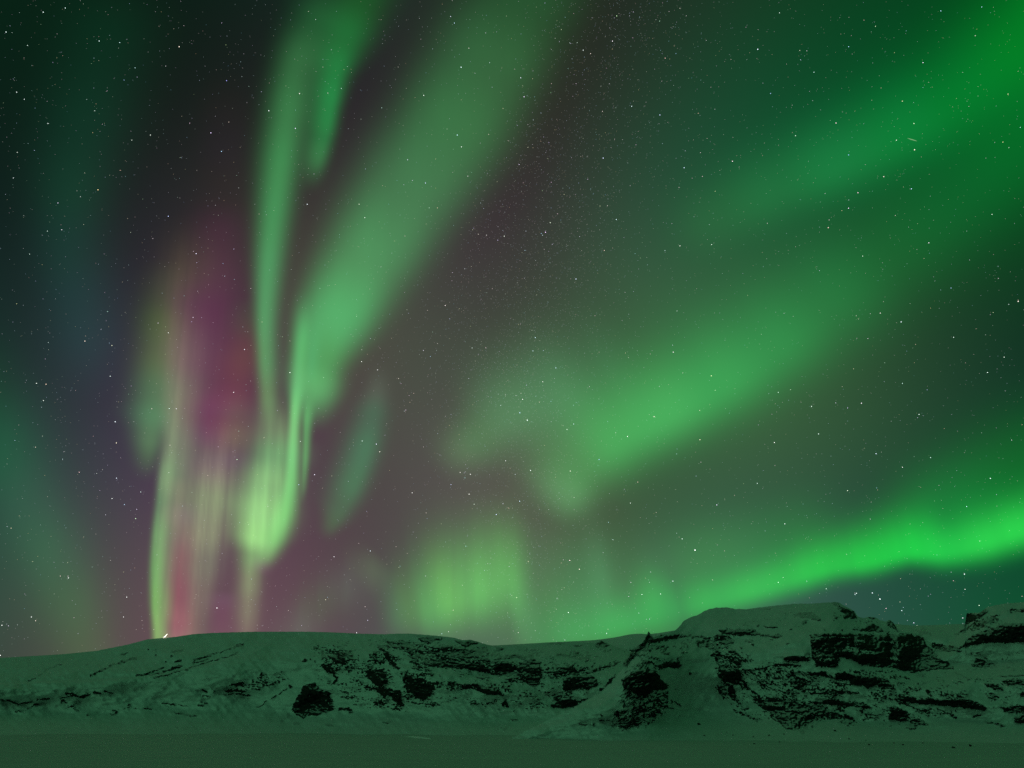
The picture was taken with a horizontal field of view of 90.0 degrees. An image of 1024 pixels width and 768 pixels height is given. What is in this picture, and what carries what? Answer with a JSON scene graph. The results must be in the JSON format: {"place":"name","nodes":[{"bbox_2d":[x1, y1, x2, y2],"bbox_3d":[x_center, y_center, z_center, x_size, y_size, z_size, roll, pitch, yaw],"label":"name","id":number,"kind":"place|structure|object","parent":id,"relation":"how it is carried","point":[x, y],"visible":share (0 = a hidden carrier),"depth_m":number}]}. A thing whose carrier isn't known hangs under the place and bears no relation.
{"place":"outdoors","nodes":[
{"label":"outdoors","id":0,"kind":"place"},
{"bbox_2d":[0,632,631,734],"bbox_3d":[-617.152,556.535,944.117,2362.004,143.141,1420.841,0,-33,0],"label":"snow hill","id":1,"kind":"structure","parent":0,"point":[235,683],"depth_m":609.04},
{"bbox_2d":[292,683,333,717],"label":"rock outcrop","id":2,"kind":"object","parent":1,"relation":"on","point":[310,699],"visible":1,"depth_m":588.70},
{"bbox_2d":[366,669,386,686],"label":"rock outcrop","id":3,"kind":"object","parent":1,"relation":"on","point":[378,678],"visible":1,"depth_m":561.11},
{"bbox_2d":[377,687,403,705],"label":"rock outcrop","id":4,"kind":"object","parent":1,"relation":"on","point":[394,694],"visible":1,"depth_m":534.16},
{"bbox_2d":[418,637,430,643],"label":"rock outcrop","id":5,"kind":"object","parent":1,"relation":"on","point":[424,640],"visible":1,"depth_m":643.92},
{"bbox_2d":[455,640,477,646],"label":"rock outcrop","id":6,"kind":"object","parent":1,"relation":"on","point":[467,643],"visible":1,"depth_m":640.07},
{"bbox_2d":[473,683,503,695],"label":"rock outcrop","id":7,"kind":"object","parent":1,"relation":"on","point":[487,690],"visible":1,"depth_m":506.01},
{"bbox_2d":[518,658,541,684],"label":"rock outcrop","id":8,"kind":"object","parent":1,"relation":"on","point":[529,672],"visible":1,"depth_m":560.39},
{"bbox_2d":[551,698,585,707],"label":"rock outcrop","id":9,"kind":"object","parent":1,"relation":"on","point":[565,703],"visible":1,"depth_m":532.13},
{"bbox_2d":[562,674,597,690],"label":"rock outcrop","id":10,"kind":"object","parent":1,"relation":"on","point":[576,682],"visible":1,"depth_m":553.38},
{"bbox_2d":[595,641,607,647],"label":"rock outcrop","id":11,"kind":"object","parent":1,"relation":"on","point":[601,644],"visible":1,"depth_m":778.83},
{"bbox_2d":[0,733,1023,767],"bbox_3d":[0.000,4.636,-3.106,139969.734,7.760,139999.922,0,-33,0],"label":"snowfield","id":12,"kind":"structure","parent":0,"point":[279,750],"depth_m":176.89},
{"bbox_2d":[405,736,430,738],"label":"ice ridge","id":13,"kind":"structure","parent":12,"relation":"on","point":[418,737],"depth_m":344.84},
{"bbox_2d":[0,0,1023,657],"label":"sky","id":14,"kind":"structure","parent":0,"point":[489,322]},
{"bbox_2d":[492,624,964,651],"bbox_3d":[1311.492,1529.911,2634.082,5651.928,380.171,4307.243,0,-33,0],"label":"snow ridge","id":15,"kind":"structure","parent":0,"point":[939,635],"depth_m":1794.63},
{"bbox_2d":[513,602,1023,742],"bbox_3d":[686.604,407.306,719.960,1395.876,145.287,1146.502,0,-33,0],"label":"snow mountain","id":16,"kind":"structure","parent":0,"point":[702,648],"depth_m":391.52},
{"bbox_2d":[622,668,668,696],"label":"rock buttress","id":17,"kind":"object","parent":16,"relation":"on","point":[644,682],"visible":1,"depth_m":349.22},
{"bbox_2d":[646,633,652,642],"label":"rock pinnacle","id":18,"kind":"object","parent":16,"relation":"on","point":[649,638],"visible":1,"depth_m":445.66},
{"bbox_2d":[657,661,684,668],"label":"rock outcrop","id":19,"kind":"object","parent":16,"relation":"on","point":[678,665],"visible":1,"depth_m":403.36},
{"bbox_2d":[720,668,741,683],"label":"rock buttress","id":20,"kind":"object","parent":16,"relation":"on","point":[728,675],"visible":1,"depth_m":437.38},
{"bbox_2d":[728,685,737,700],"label":"rock outcrop","id":21,"kind":"object","parent":16,"relation":"on","point":[731,693],"visible":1,"depth_m":438.68},
{"bbox_2d":[719,628,760,635],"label":"rock outcrop","id":22,"kind":"object","parent":16,"relation":"on","point":[742,632],"visible":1,"depth_m":518.63},
{"bbox_2d":[763,701,818,716],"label":"rock outcrop","id":23,"kind":"object","parent":16,"relation":"on","point":[793,708],"visible":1,"depth_m":384.68},
{"bbox_2d":[775,712,809,729],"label":"rock outcrop","id":24,"kind":"object","parent":16,"relation":"on","point":[790,720],"visible":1,"depth_m":360.09},
{"bbox_2d":[784,656,808,661],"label":"rock outcrop","id":25,"kind":"object","parent":16,"relation":"on","point":[794,658],"visible":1,"depth_m":423.51},
{"bbox_2d":[809,699,871,708],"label":"rock outcrop","id":26,"kind":"object","parent":16,"relation":"on","point":[841,703],"visible":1,"depth_m":386.80},
{"bbox_2d":[832,602,855,618],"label":"rock outcrop","id":27,"kind":"object","parent":16,"relation":"on","point":[849,614],"visible":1,"depth_m":590.18},
{"bbox_2d":[835,671,894,689],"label":"rock outcrop","id":28,"kind":"object","parent":16,"relation":"on","point":[868,681],"visible":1,"depth_m":398.46},
{"bbox_2d":[857,623,882,632],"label":"rock outcrop","id":29,"kind":"object","parent":16,"relation":"on","point":[870,627],"visible":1,"depth_m":535.77},
{"bbox_2d":[810,633,953,672],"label":"rock cliff","id":30,"kind":"structure","parent":16,"relation":"on","point":[902,652],"depth_m":457.80},
{"bbox_2d":[887,620,895,629],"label":"rock outcrop","id":31,"kind":"object","parent":16,"relation":"on","point":[890,623],"visible":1,"depth_m":575.99},
{"bbox_2d":[888,707,908,721],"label":"rock outcrop","id":32,"kind":"object","parent":16,"relation":"on","point":[898,714],"visible":1,"depth_m":370.44},
{"bbox_2d":[906,718,927,728],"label":"rock outcrop","id":33,"kind":"object","parent":16,"relation":"on","point":[914,723],"visible":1,"depth_m":354.06},
{"bbox_2d":[895,696,986,710],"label":"rock outcrop","id":34,"kind":"object","parent":16,"relation":"on","point":[968,704],"visible":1,"depth_m":367.32},
{"bbox_2d":[971,662,990,667],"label":"rock outcrop","id":35,"kind":"object","parent":16,"relation":"on","point":[980,664],"visible":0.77,"depth_m":451.99},
{"bbox_2d":[1002,679,1023,684],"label":"rock outcrop","id":36,"kind":"object","parent":16,"relation":"on","point":[1014,682],"visible":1,"depth_m":372.07},
{"bbox_2d":[1014,715,1023,722],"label":"rock outcrop","id":37,"kind":"object","parent":16,"relation":"on","point":[1019,719],"visible":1,"depth_m":343.95},
{"bbox_2d":[917,602,1023,664],"bbox_3d":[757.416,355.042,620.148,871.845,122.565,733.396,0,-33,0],"label":"edge hill","id":38,"kind":"structure","parent":0,"point":[955,651],"depth_m":481.72},
{"bbox_2d":[965,609,987,623],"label":"rock outcrop","id":39,"kind":"object","parent":38,"relation":"on","point":[970,617],"visible":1,"depth_m":541.40},
{"bbox_2d":[963,623,1023,646],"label":"rock cliff","id":40,"kind":"structure","parent":38,"relation":"on","point":[1006,633],"depth_m":466.79}
]}

